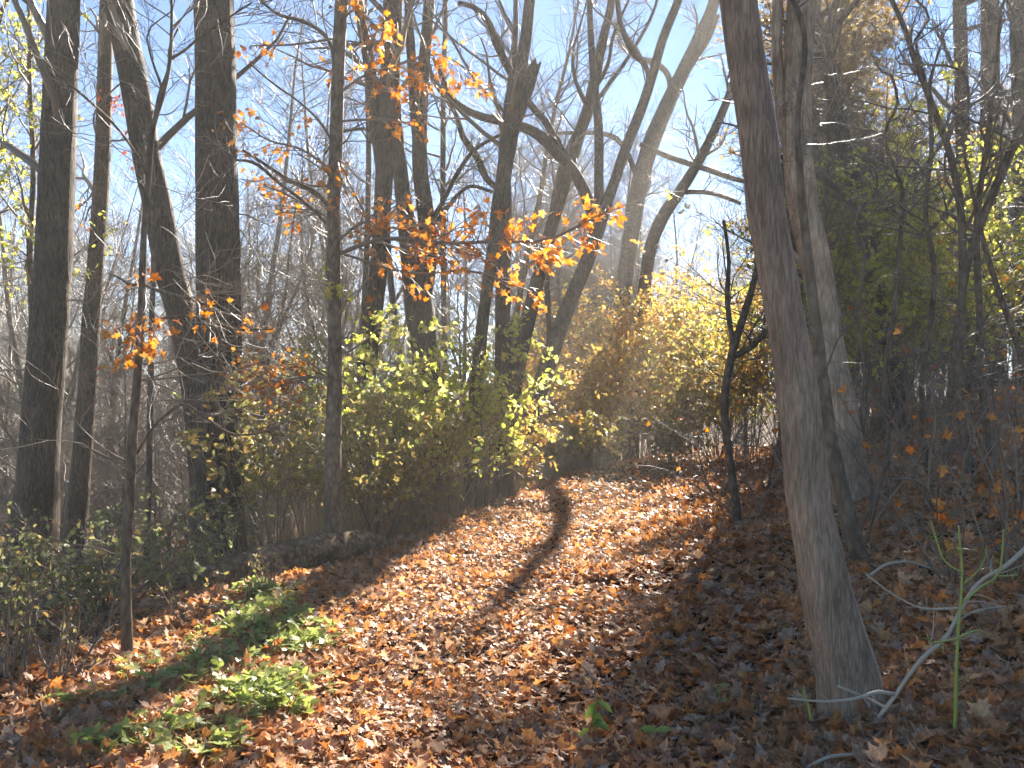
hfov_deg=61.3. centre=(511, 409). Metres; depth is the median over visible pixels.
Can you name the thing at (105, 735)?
green plant
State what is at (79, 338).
bare tree
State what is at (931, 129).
understorey tree
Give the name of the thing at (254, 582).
green plant
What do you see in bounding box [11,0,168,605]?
slim tree
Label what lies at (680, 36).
sky
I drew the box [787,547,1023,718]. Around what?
dead branch
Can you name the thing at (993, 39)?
tall tree
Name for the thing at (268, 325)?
young tree
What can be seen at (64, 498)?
young tree
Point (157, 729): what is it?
green plant
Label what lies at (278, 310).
bare tree
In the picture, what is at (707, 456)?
bare shrub
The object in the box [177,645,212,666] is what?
green plant
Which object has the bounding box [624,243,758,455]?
shrub
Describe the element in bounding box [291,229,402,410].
bare tree
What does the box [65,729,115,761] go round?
green plant
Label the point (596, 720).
seedling
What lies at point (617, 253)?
bare tree
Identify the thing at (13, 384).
bare tree
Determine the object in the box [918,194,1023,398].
shrub
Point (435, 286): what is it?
bare tree
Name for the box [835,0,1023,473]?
understorey tree
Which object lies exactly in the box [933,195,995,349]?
young tree
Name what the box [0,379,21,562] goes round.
young tree
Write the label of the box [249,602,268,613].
green plant
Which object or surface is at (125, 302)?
bare tree
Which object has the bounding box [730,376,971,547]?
bare shrub
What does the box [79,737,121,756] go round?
green plant
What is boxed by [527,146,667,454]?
bare tree
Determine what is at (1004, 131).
bare tree
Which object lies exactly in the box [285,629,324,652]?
green plant
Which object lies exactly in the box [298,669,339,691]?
green plant
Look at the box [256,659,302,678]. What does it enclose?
green plant
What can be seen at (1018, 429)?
bare shrub
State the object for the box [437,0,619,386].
bare tree
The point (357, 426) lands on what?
shrub
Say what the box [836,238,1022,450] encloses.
bare shrub
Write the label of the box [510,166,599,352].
bare tree
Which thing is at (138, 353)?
sapling
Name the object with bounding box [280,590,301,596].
green plant
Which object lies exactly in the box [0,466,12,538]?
young tree
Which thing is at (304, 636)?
green plant
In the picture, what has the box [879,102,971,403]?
bare tree
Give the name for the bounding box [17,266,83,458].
bare tree
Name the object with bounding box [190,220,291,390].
bare tree
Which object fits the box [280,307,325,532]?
bare tree
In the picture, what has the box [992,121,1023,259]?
young tree
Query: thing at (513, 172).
bare tree
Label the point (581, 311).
shrub
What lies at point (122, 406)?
bare tree
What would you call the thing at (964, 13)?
tall tree
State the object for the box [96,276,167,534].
bare tree
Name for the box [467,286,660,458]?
shrub
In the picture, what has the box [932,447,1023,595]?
bare shrub
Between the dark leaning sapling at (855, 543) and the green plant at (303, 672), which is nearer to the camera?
the green plant at (303, 672)
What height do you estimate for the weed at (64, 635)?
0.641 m
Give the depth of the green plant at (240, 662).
5.26 m
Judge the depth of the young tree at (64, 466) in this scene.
37.58 m
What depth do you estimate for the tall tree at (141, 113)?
12.43 m
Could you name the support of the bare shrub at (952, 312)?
on the ground at (484, 627)
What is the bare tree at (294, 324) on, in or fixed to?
on the ground at (484, 627)
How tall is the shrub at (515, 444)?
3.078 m
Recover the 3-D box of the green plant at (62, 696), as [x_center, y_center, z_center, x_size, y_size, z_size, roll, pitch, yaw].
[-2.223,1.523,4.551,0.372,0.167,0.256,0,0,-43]
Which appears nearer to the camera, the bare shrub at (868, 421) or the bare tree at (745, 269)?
the bare shrub at (868, 421)
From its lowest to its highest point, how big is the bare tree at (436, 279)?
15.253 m
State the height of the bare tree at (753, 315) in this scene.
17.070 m
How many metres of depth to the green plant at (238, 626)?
5.95 m
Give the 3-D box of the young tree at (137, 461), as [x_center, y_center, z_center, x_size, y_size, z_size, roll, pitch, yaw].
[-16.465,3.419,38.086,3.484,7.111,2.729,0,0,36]
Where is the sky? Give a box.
[0,0,1013,383]
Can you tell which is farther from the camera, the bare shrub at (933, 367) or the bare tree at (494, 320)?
the bare tree at (494, 320)
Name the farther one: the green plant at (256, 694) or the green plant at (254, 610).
the green plant at (254, 610)
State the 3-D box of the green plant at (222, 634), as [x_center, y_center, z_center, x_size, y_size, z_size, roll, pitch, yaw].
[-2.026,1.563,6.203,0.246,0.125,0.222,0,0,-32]
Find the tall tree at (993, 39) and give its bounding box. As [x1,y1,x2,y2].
[911,0,1008,385]
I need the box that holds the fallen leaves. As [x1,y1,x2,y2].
[0,377,1023,767]
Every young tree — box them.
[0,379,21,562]
[0,388,19,526]
[0,455,14,522]
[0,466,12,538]
[0,484,9,536]
[0,508,8,572]
[12,369,118,582]
[13,434,72,528]
[60,309,188,566]
[60,412,124,554]
[60,431,71,522]
[61,450,103,571]
[89,458,142,567]
[89,462,138,561]
[93,417,123,528]
[95,436,144,534]
[98,409,170,534]
[109,360,189,564]
[117,477,143,573]
[120,382,189,565]
[130,341,188,550]
[133,480,167,551]
[138,376,189,536]
[154,328,251,493]
[155,380,189,528]
[157,299,275,501]
[162,424,186,533]
[164,243,295,547]
[171,476,189,549]
[244,357,295,534]
[248,421,287,542]
[260,376,321,529]
[262,405,296,540]
[282,393,322,517]
[295,356,348,502]
[302,350,355,504]
[308,323,356,466]
[342,334,391,485]
[377,240,480,451]
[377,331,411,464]
[396,285,464,454]
[832,111,952,416]
[843,90,956,421]
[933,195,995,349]
[989,131,1023,322]
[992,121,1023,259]
[995,157,1023,382]
[1000,198,1015,324]
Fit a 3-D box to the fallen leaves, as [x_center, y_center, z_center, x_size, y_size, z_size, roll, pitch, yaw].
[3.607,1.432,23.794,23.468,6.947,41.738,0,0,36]
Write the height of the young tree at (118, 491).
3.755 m
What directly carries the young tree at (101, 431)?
on the ground at (484, 627)
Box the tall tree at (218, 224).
[181,0,275,574]
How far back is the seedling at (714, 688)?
4.38 m
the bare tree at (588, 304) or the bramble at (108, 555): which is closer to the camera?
the bramble at (108, 555)
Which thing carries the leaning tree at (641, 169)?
on the ground at (484, 627)
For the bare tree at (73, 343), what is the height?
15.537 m
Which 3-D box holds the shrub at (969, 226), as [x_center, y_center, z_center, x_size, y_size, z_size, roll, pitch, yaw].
[10.624,-3.870,22.179,7.086,7.439,5.923,0,0,0]
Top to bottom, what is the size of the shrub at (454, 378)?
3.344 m
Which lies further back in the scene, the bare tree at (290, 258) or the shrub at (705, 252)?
the bare tree at (290, 258)
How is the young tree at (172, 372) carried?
on the ground at (484, 627)
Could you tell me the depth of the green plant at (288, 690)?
4.54 m
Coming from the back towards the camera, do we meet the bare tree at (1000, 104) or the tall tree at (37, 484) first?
the bare tree at (1000, 104)
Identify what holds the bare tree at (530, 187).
on the ground at (484, 627)
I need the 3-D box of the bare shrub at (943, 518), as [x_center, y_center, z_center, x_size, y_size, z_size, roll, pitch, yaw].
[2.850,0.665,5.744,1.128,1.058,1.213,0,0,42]
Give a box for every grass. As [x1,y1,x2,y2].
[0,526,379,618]
[478,459,603,496]
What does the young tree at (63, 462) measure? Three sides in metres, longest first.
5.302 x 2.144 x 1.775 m
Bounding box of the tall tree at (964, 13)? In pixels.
[880,0,1006,392]
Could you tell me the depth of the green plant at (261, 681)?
4.66 m
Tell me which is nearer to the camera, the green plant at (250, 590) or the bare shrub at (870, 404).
the green plant at (250, 590)
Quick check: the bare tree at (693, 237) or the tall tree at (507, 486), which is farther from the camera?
the bare tree at (693, 237)
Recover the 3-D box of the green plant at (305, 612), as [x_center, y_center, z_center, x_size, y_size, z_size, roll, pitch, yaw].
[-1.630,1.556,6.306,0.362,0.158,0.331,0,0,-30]
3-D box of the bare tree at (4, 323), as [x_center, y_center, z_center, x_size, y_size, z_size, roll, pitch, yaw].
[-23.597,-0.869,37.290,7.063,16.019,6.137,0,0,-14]
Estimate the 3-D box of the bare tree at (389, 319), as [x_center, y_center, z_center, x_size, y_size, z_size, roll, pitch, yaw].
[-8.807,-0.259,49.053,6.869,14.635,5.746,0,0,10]
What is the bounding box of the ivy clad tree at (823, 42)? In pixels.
[705,0,1023,430]
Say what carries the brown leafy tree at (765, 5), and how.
on the ground at (484, 627)
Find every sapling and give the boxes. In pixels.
[0,0,320,651]
[74,0,221,579]
[358,0,519,388]
[676,0,890,567]
[924,521,1018,733]
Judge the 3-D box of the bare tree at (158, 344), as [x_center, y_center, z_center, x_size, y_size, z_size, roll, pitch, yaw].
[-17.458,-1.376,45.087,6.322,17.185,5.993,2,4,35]
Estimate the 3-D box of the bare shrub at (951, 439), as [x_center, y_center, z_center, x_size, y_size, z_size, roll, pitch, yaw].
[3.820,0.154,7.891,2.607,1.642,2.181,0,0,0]
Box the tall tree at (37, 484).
[0,0,79,614]
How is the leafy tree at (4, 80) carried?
on the ground at (484, 627)
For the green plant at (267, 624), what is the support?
on the ground at (484, 627)
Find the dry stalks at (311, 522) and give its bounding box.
[162,433,630,571]
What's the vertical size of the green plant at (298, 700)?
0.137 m
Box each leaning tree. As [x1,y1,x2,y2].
[429,0,682,483]
[511,0,644,425]
[544,0,728,461]
[625,7,785,459]
[719,0,887,721]
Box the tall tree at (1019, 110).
[936,0,1023,384]
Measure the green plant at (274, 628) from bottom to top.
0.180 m
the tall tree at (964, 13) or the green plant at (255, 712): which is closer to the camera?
the green plant at (255, 712)
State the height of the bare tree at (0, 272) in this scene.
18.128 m
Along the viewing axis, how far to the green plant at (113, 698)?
4.62 m
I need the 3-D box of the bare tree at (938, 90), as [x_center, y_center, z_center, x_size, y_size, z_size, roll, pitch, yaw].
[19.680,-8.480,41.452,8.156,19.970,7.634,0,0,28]
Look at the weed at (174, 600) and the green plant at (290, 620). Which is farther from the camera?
the weed at (174, 600)
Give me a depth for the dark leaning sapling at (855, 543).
6.57 m
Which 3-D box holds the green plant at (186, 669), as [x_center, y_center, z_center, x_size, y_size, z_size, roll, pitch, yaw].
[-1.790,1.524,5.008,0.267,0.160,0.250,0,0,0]
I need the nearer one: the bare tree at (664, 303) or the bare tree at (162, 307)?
the bare tree at (162, 307)
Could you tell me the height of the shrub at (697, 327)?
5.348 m
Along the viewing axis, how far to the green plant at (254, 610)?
6.34 m
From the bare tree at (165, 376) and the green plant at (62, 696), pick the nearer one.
the green plant at (62, 696)
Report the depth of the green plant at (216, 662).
5.00 m
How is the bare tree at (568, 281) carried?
on the ground at (484, 627)
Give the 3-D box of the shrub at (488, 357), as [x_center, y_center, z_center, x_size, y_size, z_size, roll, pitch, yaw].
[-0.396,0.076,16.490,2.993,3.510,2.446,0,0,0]
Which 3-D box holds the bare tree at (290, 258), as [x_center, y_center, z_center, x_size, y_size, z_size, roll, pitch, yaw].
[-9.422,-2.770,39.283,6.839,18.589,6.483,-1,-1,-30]
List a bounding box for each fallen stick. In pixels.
[805,747,864,767]
[868,557,930,575]
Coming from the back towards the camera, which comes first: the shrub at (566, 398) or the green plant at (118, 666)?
the shrub at (566, 398)
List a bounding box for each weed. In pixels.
[0,564,57,683]
[6,587,123,682]
[64,576,149,639]
[151,569,229,619]
[248,538,287,587]
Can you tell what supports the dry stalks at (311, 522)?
on the ground at (484, 627)
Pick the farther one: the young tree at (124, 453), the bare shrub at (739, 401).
the young tree at (124, 453)
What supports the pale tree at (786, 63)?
on the ground at (484, 627)
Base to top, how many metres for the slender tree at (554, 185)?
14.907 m
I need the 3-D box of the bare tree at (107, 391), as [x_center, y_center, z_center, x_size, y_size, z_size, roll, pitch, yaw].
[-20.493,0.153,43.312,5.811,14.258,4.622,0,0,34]
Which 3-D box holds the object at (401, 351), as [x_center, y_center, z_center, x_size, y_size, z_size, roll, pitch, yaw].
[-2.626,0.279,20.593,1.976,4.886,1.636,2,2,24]
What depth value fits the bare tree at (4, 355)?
50.26 m
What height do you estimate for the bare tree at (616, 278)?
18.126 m
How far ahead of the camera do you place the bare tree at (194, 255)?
33.09 m
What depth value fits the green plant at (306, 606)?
6.62 m
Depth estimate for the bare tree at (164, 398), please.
38.20 m
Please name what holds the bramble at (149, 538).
on the ground at (484, 627)
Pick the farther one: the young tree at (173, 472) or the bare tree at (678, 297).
the bare tree at (678, 297)
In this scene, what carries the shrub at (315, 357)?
on the ground at (484, 627)
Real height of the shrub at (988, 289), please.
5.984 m
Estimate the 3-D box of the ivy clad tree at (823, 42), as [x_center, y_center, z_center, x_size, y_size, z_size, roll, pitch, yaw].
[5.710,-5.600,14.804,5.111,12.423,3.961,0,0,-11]
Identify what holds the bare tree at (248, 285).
on the ground at (484, 627)
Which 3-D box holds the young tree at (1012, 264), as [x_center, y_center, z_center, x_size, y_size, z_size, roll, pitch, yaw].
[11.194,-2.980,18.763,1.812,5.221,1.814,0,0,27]
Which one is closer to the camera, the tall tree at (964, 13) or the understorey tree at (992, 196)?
the understorey tree at (992, 196)
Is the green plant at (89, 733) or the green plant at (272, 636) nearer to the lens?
the green plant at (89, 733)
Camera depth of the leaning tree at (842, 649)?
4.06 m
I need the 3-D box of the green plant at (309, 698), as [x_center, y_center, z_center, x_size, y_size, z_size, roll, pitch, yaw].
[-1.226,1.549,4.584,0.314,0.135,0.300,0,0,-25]
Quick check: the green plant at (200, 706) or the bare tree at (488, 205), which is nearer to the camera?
the green plant at (200, 706)
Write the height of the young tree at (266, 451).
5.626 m
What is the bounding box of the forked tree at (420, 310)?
[276,0,525,508]
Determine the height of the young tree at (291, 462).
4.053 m
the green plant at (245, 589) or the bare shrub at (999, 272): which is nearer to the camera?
the green plant at (245, 589)
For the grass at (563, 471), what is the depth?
19.28 m
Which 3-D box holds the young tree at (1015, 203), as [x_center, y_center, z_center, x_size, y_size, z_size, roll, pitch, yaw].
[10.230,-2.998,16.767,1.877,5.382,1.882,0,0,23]
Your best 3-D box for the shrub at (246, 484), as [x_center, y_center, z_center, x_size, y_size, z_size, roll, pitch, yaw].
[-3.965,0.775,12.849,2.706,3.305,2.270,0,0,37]
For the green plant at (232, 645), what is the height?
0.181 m
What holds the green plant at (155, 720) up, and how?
on the ground at (484, 627)
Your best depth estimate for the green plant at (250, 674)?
4.75 m
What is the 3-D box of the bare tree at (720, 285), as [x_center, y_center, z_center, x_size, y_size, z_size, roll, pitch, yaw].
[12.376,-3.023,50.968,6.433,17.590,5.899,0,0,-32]
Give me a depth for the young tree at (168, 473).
29.20 m
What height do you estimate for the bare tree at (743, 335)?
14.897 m
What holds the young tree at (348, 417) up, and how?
on the ground at (484, 627)
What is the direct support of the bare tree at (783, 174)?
on the ground at (484, 627)
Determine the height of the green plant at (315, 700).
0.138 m
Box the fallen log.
[162,529,393,593]
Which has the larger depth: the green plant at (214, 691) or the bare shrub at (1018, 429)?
the bare shrub at (1018, 429)
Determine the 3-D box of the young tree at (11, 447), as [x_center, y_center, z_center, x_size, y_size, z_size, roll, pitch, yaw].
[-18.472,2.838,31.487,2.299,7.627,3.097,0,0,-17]
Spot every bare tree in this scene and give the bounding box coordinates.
[0,7,184,428]
[0,34,109,484]
[0,125,102,595]
[0,195,35,384]
[0,202,137,482]
[0,212,12,357]
[0,220,27,410]
[0,243,105,478]
[0,280,68,444]
[0,281,26,420]
[1,265,81,382]
[1,296,27,445]
[8,212,157,489]
[15,223,162,535]
[17,99,194,580]
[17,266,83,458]
[62,274,107,433]
[65,269,146,485]
[65,278,162,540]
[71,264,171,541]
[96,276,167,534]
[98,277,168,470]
[112,239,188,470]
[113,0,396,529]
[125,224,194,489]
[127,219,245,393]
[130,117,293,385]
[134,255,195,561]
[137,141,311,560]
[140,275,195,452]
[157,153,308,539]
[175,188,282,525]
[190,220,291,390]
[238,126,363,419]
[241,1,397,393]
[241,28,494,530]
[242,238,300,530]
[245,151,356,514]
[252,292,296,469]
[254,192,356,539]
[255,240,305,497]
[266,203,391,539]
[277,243,325,521]
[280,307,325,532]
[289,198,407,530]
[291,117,468,414]
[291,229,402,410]
[342,165,491,373]
[376,286,404,417]
[384,0,689,466]
[387,183,468,474]
[395,97,551,482]
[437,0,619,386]
[447,77,592,424]
[466,224,576,378]
[470,111,628,467]
[473,138,617,449]
[485,187,568,458]
[486,69,641,462]
[490,159,612,459]
[492,216,579,463]
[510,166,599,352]
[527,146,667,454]
[536,230,608,370]
[550,131,665,453]
[552,173,660,463]
[563,66,716,459]
[566,127,707,366]
[586,188,668,376]
[593,214,660,438]
[593,220,660,355]
[598,192,678,409]
[603,141,725,452]
[640,264,693,455]
[643,183,741,448]
[652,256,720,445]
[652,276,723,449]
[673,0,956,363]
[678,268,724,446]
[690,218,752,447]
[694,242,775,433]
[699,29,945,457]
[702,31,905,292]
[703,260,768,443]
[706,269,773,443]
[707,281,773,447]
[713,241,769,444]
[714,143,780,425]
[714,242,774,446]
[765,11,913,234]
[848,21,1005,406]
[869,34,978,401]
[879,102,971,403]
[906,15,1014,374]
[915,56,1013,371]
[955,74,1011,332]
[974,42,1015,376]
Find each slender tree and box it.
[316,0,415,359]
[318,4,449,438]
[513,0,657,463]
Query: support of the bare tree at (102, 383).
on the ground at (484, 627)
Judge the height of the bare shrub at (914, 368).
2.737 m
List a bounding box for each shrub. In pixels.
[170,357,353,544]
[173,351,326,547]
[217,331,472,538]
[242,308,482,530]
[278,338,425,529]
[288,303,481,527]
[316,395,483,539]
[350,310,573,514]
[356,392,472,532]
[419,379,584,494]
[434,326,557,504]
[444,326,572,494]
[448,332,607,465]
[460,342,607,472]
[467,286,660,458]
[484,341,658,464]
[510,239,717,460]
[544,406,649,471]
[553,271,726,457]
[561,276,705,456]
[611,259,778,461]
[613,385,775,482]
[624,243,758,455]
[625,396,713,467]
[631,396,782,515]
[632,279,778,455]
[641,309,773,464]
[646,345,860,488]
[649,206,894,447]
[656,384,781,499]
[666,84,1021,425]
[694,119,937,406]
[697,326,781,464]
[720,313,966,463]
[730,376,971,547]
[739,58,1023,433]
[739,124,978,438]
[756,284,983,448]
[802,229,1023,409]
[806,267,975,455]
[830,338,1023,514]
[832,102,1015,399]
[835,136,1023,419]
[835,349,1022,501]
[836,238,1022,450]
[845,222,1023,423]
[847,277,992,433]
[854,434,1023,585]
[879,270,1023,473]
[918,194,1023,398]
[926,335,1023,526]
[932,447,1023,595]
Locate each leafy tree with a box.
[0,0,46,310]
[0,0,126,317]
[710,0,861,323]
[767,0,926,259]
[782,0,931,238]
[813,0,925,371]
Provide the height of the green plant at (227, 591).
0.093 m
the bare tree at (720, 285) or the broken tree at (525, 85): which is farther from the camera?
the bare tree at (720, 285)
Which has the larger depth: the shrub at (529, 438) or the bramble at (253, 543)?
the shrub at (529, 438)
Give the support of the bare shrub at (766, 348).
on the ground at (484, 627)
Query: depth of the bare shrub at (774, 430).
10.19 m
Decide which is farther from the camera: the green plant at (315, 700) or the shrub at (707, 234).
the shrub at (707, 234)
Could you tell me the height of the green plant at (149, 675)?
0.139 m
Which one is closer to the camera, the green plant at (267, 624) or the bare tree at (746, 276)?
the green plant at (267, 624)
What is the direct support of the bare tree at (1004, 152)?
on the ground at (484, 627)
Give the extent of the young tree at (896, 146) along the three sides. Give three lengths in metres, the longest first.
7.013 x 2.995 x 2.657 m
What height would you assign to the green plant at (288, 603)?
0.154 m
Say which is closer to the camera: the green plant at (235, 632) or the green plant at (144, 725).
the green plant at (144, 725)
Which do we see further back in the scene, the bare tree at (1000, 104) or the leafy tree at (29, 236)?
the bare tree at (1000, 104)
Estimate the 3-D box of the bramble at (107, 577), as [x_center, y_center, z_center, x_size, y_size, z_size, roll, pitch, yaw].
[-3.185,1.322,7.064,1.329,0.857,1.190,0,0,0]
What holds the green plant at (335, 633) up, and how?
on the ground at (484, 627)
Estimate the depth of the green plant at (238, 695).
4.52 m
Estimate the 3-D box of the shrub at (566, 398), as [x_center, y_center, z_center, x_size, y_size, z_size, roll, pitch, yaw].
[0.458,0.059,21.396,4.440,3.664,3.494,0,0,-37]
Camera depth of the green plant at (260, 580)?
7.57 m
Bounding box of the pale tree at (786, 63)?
[703,0,900,510]
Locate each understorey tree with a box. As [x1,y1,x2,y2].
[658,72,901,522]
[784,96,977,443]
[820,0,999,471]
[822,0,1014,469]
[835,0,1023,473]
[848,0,1023,456]
[869,0,1023,470]
[874,0,1023,455]
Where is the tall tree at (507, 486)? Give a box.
[364,0,586,498]
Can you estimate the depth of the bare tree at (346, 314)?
28.27 m
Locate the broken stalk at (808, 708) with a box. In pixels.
[801,684,812,720]
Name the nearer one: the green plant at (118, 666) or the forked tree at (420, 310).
the green plant at (118, 666)
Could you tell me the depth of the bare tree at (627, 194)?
34.05 m
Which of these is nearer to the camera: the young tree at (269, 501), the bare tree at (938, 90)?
the young tree at (269, 501)
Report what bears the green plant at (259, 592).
on the ground at (484, 627)
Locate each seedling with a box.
[578,700,612,734]
[640,725,672,740]
[710,683,729,702]
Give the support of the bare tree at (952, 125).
on the ground at (484, 627)
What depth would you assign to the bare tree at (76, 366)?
26.10 m
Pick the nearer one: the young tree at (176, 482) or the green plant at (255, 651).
the green plant at (255, 651)
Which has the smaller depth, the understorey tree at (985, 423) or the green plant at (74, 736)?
the green plant at (74, 736)
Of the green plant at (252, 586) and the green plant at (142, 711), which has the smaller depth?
the green plant at (142, 711)
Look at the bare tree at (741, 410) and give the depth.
58.08 m
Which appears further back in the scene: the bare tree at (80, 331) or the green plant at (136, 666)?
the bare tree at (80, 331)
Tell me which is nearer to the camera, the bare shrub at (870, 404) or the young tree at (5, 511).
the bare shrub at (870, 404)
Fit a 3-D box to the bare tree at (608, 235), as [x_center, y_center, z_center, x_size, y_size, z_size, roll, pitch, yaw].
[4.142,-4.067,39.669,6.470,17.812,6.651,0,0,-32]
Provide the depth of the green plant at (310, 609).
6.43 m
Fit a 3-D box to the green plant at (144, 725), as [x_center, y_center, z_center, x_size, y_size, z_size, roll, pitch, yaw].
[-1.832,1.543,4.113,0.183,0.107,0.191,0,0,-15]
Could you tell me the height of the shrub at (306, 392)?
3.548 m
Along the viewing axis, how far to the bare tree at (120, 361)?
46.78 m
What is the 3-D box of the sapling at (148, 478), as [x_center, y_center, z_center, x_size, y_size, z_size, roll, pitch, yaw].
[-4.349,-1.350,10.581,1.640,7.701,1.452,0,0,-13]
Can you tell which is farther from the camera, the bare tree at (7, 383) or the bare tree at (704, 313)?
the bare tree at (704, 313)
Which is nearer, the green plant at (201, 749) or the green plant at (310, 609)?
the green plant at (201, 749)
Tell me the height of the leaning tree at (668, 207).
17.477 m
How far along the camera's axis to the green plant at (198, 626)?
6.22 m
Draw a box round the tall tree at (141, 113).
[104,0,327,504]
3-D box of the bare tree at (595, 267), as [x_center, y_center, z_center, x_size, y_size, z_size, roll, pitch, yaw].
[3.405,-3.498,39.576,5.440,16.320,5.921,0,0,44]
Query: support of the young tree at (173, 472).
on the ground at (484, 627)
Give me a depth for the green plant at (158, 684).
4.65 m
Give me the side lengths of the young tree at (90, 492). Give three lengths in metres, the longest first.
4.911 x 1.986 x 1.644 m
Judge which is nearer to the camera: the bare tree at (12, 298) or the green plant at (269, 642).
the green plant at (269, 642)
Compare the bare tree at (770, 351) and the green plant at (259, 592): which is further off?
the bare tree at (770, 351)
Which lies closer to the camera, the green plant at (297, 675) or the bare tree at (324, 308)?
the green plant at (297, 675)
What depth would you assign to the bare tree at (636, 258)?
45.46 m
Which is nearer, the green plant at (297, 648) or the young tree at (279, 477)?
the green plant at (297, 648)
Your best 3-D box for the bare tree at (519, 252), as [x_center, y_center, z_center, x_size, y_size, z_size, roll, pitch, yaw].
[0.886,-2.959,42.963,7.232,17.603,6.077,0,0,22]
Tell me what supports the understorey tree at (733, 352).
on the ground at (484, 627)
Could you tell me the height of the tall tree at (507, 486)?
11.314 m
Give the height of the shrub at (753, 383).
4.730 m
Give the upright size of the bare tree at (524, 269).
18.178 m
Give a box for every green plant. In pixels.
[47,680,119,720]
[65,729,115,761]
[73,679,134,700]
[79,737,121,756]
[80,721,140,753]
[94,721,165,757]
[97,716,135,728]
[97,726,140,749]
[113,707,172,744]
[113,717,146,735]
[114,652,163,664]
[114,713,204,745]
[115,649,172,680]
[115,664,140,676]
[117,667,142,675]
[130,666,176,683]
[135,695,189,729]
[143,666,177,692]
[147,661,206,690]
[150,712,243,753]
[151,681,183,696]
[163,699,211,732]
[172,658,218,683]
[172,737,202,755]
[176,662,208,682]
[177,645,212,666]
[180,632,205,645]
[184,643,223,662]
[186,657,228,665]
[186,713,224,731]
[189,683,237,702]
[189,726,247,765]
[194,655,236,682]
[195,619,222,635]
[195,637,238,666]
[198,675,249,702]
[203,682,260,706]
[203,720,253,748]
[205,628,241,637]
[211,634,249,647]
[213,605,250,625]
[215,670,259,696]
[216,645,258,658]
[217,612,270,635]
[217,658,251,673]
[218,621,236,636]
[219,622,270,651]
[222,594,264,615]
[222,609,263,624]
[222,667,276,693]
[222,685,291,710]
[223,686,274,709]
[224,586,243,597]
[224,641,269,666]
[224,704,264,724]
[227,601,248,612]
[227,680,277,712]
[228,606,270,627]
[230,667,298,696]
[232,581,261,593]
[232,667,274,682]
[233,617,266,633]
[238,576,268,589]
[240,622,265,635]
[241,586,272,595]
[241,586,273,597]
[241,678,296,708]
[242,576,276,589]
[242,662,297,684]
[242,667,291,696]
[244,622,292,643]
[245,623,293,646]
[246,577,277,592]
[247,582,272,599]
[248,672,289,697]
[249,579,288,591]
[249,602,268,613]
[252,591,297,605]
[252,685,312,714]
[255,619,305,646]
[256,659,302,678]
[257,590,288,598]
[257,598,285,613]
[257,684,320,715]
[262,612,285,626]
[262,681,294,703]
[263,658,315,684]
[264,599,297,616]
[264,633,304,647]
[265,686,307,713]
[267,611,308,629]
[268,634,300,649]
[268,694,314,718]
[269,665,318,683]
[270,596,298,608]
[274,580,302,596]
[276,604,314,623]
[276,635,315,652]
[277,600,312,620]
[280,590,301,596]
[281,611,328,630]
[282,622,324,647]
[282,631,307,643]
[283,633,348,651]
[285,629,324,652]
[294,678,315,696]
[295,641,326,655]
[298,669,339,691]
[305,623,343,647]
[307,626,356,646]
[313,615,337,629]
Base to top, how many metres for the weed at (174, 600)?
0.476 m
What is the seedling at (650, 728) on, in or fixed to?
on the ground at (484, 627)
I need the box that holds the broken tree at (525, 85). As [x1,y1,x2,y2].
[445,0,540,507]
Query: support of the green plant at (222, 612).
on the ground at (484, 627)
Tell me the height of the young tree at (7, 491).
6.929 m
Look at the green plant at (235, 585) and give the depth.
7.41 m
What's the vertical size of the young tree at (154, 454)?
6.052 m
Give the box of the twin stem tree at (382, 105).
[277,0,466,526]
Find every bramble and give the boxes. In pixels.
[0,500,109,622]
[0,500,153,611]
[0,508,174,611]
[0,530,97,642]
[0,533,160,617]
[13,502,182,603]
[20,520,205,611]
[70,483,233,591]
[111,474,268,577]
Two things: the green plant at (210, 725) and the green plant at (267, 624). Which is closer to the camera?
the green plant at (210, 725)
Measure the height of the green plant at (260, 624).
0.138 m
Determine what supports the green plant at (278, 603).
on the ground at (484, 627)
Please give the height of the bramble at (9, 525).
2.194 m
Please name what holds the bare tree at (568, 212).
on the ground at (484, 627)
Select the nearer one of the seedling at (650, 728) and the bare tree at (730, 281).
the seedling at (650, 728)
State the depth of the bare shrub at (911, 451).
7.31 m
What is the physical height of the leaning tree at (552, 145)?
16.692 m
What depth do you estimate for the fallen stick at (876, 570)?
5.99 m
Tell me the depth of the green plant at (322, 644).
5.69 m
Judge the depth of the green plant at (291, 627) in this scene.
5.85 m
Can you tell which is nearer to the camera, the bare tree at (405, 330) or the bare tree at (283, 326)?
the bare tree at (405, 330)
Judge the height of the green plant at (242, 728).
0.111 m
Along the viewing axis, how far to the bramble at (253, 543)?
9.77 m
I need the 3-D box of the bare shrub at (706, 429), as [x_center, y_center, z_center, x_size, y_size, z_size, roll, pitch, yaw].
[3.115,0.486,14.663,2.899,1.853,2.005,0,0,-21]
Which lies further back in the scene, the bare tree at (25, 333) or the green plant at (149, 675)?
the bare tree at (25, 333)
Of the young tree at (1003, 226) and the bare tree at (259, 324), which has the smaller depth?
the young tree at (1003, 226)
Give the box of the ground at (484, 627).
[0,375,1023,767]
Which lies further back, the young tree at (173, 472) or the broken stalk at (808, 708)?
the young tree at (173, 472)
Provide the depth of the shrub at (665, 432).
21.63 m
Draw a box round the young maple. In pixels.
[192,0,627,565]
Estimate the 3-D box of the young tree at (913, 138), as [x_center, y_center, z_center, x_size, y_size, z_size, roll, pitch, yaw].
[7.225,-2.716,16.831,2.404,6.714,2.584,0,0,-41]
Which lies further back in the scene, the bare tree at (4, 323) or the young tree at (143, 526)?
the bare tree at (4, 323)
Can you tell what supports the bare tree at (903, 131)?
on the ground at (484, 627)
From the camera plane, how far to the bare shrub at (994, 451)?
8.42 m
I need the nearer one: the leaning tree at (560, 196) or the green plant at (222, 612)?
the green plant at (222, 612)
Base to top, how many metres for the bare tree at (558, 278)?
16.436 m
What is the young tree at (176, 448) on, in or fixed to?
on the ground at (484, 627)

